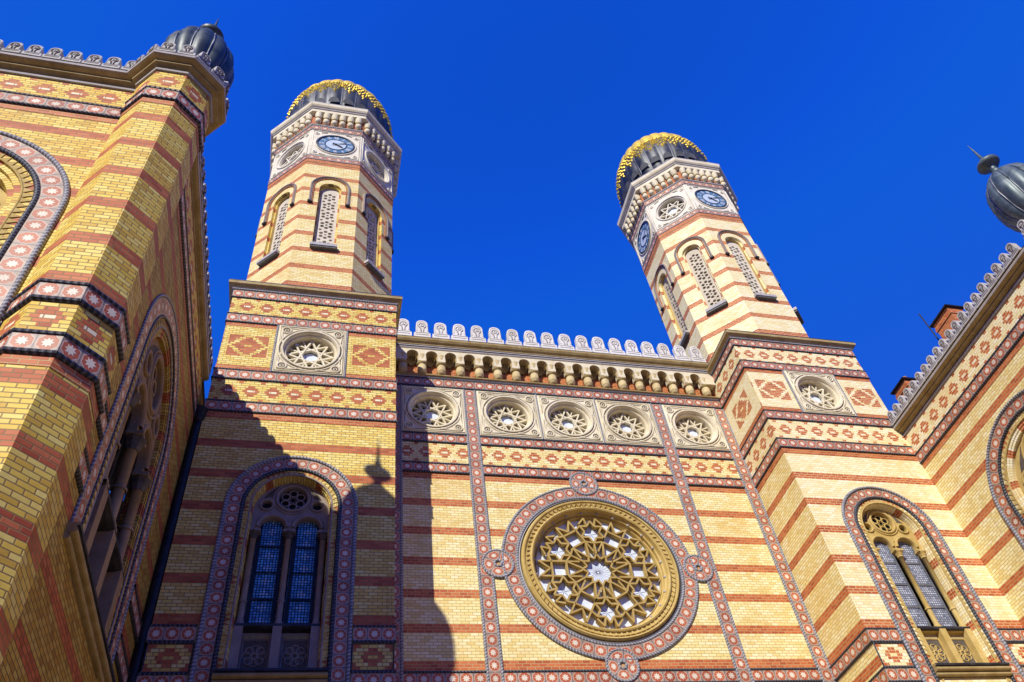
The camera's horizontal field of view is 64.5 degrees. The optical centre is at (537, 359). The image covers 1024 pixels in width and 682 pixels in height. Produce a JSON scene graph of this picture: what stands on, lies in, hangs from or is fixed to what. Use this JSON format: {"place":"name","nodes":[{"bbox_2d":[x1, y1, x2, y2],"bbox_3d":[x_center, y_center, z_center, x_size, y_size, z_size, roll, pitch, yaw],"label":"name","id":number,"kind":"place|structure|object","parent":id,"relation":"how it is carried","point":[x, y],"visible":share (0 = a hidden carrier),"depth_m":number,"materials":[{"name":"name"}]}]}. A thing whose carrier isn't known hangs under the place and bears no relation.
{"place":"outdoors","nodes":[
{"label":"outdoors","id":0,"kind":"place"},
{"bbox_2d":[0,0,1023,499],"label":"sky","id":1,"kind":"structure","parent":0,"point":[840,132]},
{"label":"ground","id":2,"kind":"structure","parent":0,"visible":0},
{"bbox_2d":[0,18,233,681],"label":"side wing","id":3,"kind":"structure","parent":2,"relation":"on","point":[106,353],"depth_m":13.47,"materials":[{"name":"yellow brick"}]},
{"bbox_2d":[0,130,69,320],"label":"arched window","id":4,"kind":"structure","parent":3,"relation":"in","point":[51,192],"depth_m":13.11,"materials":[{"name":"stone"}]},
{"bbox_2d":[63,294,178,681],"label":"arched window","id":5,"kind":"structure","parent":3,"relation":"in","point":[100,550],"depth_m":14.73,"materials":[{"name":"stone"}]},
{"bbox_2d":[127,404,207,681],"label":"downpipe","id":6,"kind":"object","parent":3,"relation":"attached to","point":[201,411],"visible":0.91,"depth_m":18.14,"materials":[{"name":"metal"}]},
{"bbox_2d":[136,79,402,681],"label":"clock tower","id":7,"kind":"structure","parent":2,"relation":"on","point":[280,566],"depth_m":21.23,"materials":[{"name":"yellow brick"}]},
{"bbox_2d":[187,456,357,681],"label":"arched window","id":8,"kind":"structure","parent":7,"relation":"in","point":[258,648],"depth_m":18.39,"materials":[{"name":"glass"}]},
{"bbox_2d":[256,183,296,267],"bbox_3d":[-9.521,-4.986,29.884,1.540,4.975,0.530,-29,-50,16],"label":"lancet window","id":9,"kind":"structure","parent":7,"relation":"in","point":[274,237],"depth_m":30.25,"materials":[{"name":"stone"}]},
{"bbox_2d":[307,176,350,251],"bbox_3d":[-7.730,-5.364,29.849,1.540,4.975,0.530,5,-49,-14],"label":"lancet window","id":10,"kind":"structure","parent":7,"relation":"in","point":[328,205],"depth_m":30.08,"materials":[{"name":"stone"}]},
{"bbox_2d":[362,193,389,279],"bbox_3d":[-6.250,-4.703,30.700,0.530,4.975,1.540,-29,-50,16],"label":"lancet window","id":11,"kind":"structure","parent":7,"relation":"in","point":[374,230],"depth_m":31.05,"materials":[{"name":"stone"}]},
{"bbox_2d":[394,319,835,681],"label":"facade bay","id":12,"kind":"object","parent":2,"relation":"on","point":[566,511],"visible":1,"depth_m":24.03,"materials":[{"name":"brick"}]},
{"bbox_2d":[519,499,681,643],"bbox_3d":[1.771,5.925,23.026,4.780,4.780,0.410,5,-49,-14],"label":"rose window","id":13,"kind":"structure","parent":12,"relation":"in","point":[596,568],"depth_m":23.03,"materials":[{"name":"stone"}]},
{"bbox_2d":[616,132,1023,681],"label":"clock tower","id":14,"kind":"structure","parent":2,"relation":"on","point":[894,580],"depth_m":26.00,"materials":[{"name":"brick"}]},
{"bbox_2d":[654,264,689,347],"bbox_3d":[5.838,-2.369,34.877,0.530,4.975,1.540,5,-49,-14],"label":"lancet window","id":15,"kind":"structure","parent":14,"relation":"in","point":[683,333],"depth_m":35.22,"materials":[{"name":"stone"}]},
{"bbox_2d":[674,236,727,314],"bbox_3d":[6.891,-3.565,33.976,1.540,4.975,0.530,-29,-50,16],"label":"lancet window","id":16,"kind":"structure","parent":14,"relation":"in","point":[711,295],"depth_m":34.16,"materials":[{"name":"stone"}]},
{"bbox_2d":[717,230,776,300],"bbox_3d":[8.682,-3.944,33.940,1.540,4.975,0.530,5,-49,-14],"label":"lancet window","id":17,"kind":"structure","parent":14,"relation":"in","point":[755,281],"depth_m":34.24,"materials":[{"name":"stone"}]},
{"bbox_2d":[755,244,803,324],"bbox_3d":[10.162,-3.282,34.791,0.530,4.975,1.540,-29,-50,16],"label":"lancet window","id":18,"kind":"structure","parent":14,"relation":"in","point":[795,309],"depth_m":33.91,"materials":[{"name":"stone"}]},
{"bbox_2d":[841,486,1023,681],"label":"arched window","id":19,"kind":"structure","parent":14,"relation":"in","point":[960,651],"depth_m":22.49,"materials":[{"name":"stone"}]},
{"bbox_2d":[887,145,1023,626],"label":"side wing","id":20,"kind":"structure","parent":2,"relation":"on","point":[956,417],"depth_m":23.93,"materials":[{"name":"yellow brick"}]},
{"bbox_2d":[890,376,916,399],"bbox_3d":[13.661,1.708,29.068,0.710,2.730,0.860,5,-49,-14],"label":"chimney","id":21,"kind":"object","parent":20,"relation":"on","point":[902,384],"visible":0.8,"depth_m":29.62,"materials":[{"name":"brick"}]},
{"bbox_2d":[919,314,938,340],"bbox_3d":[14.100,-0.381,28.036,0.160,3.880,0.160,5,-49,-14],"label":"lightning rod","id":22,"kind":"object","parent":20,"relation":"on","point":[929,327],"visible":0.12,"depth_m":28.86,"materials":[{"name":"metal"}]},
{"bbox_2d":[929,304,963,338],"bbox_3d":[14.334,-0.675,27.198,0.780,2.980,1.010,5,-49,-14],"label":"chimney","id":23,"kind":"object","parent":20,"relation":"on","point":[946,316],"visible":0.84,"depth_m":27.77,"materials":[{"name":"brick"}]},
{"bbox_2d":[986,389,1023,547],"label":"arched window","id":24,"kind":"structure","parent":20,"relation":"in","point":[1014,454],"depth_m":22.99,"materials":[{"name":"stone"}]}
]}

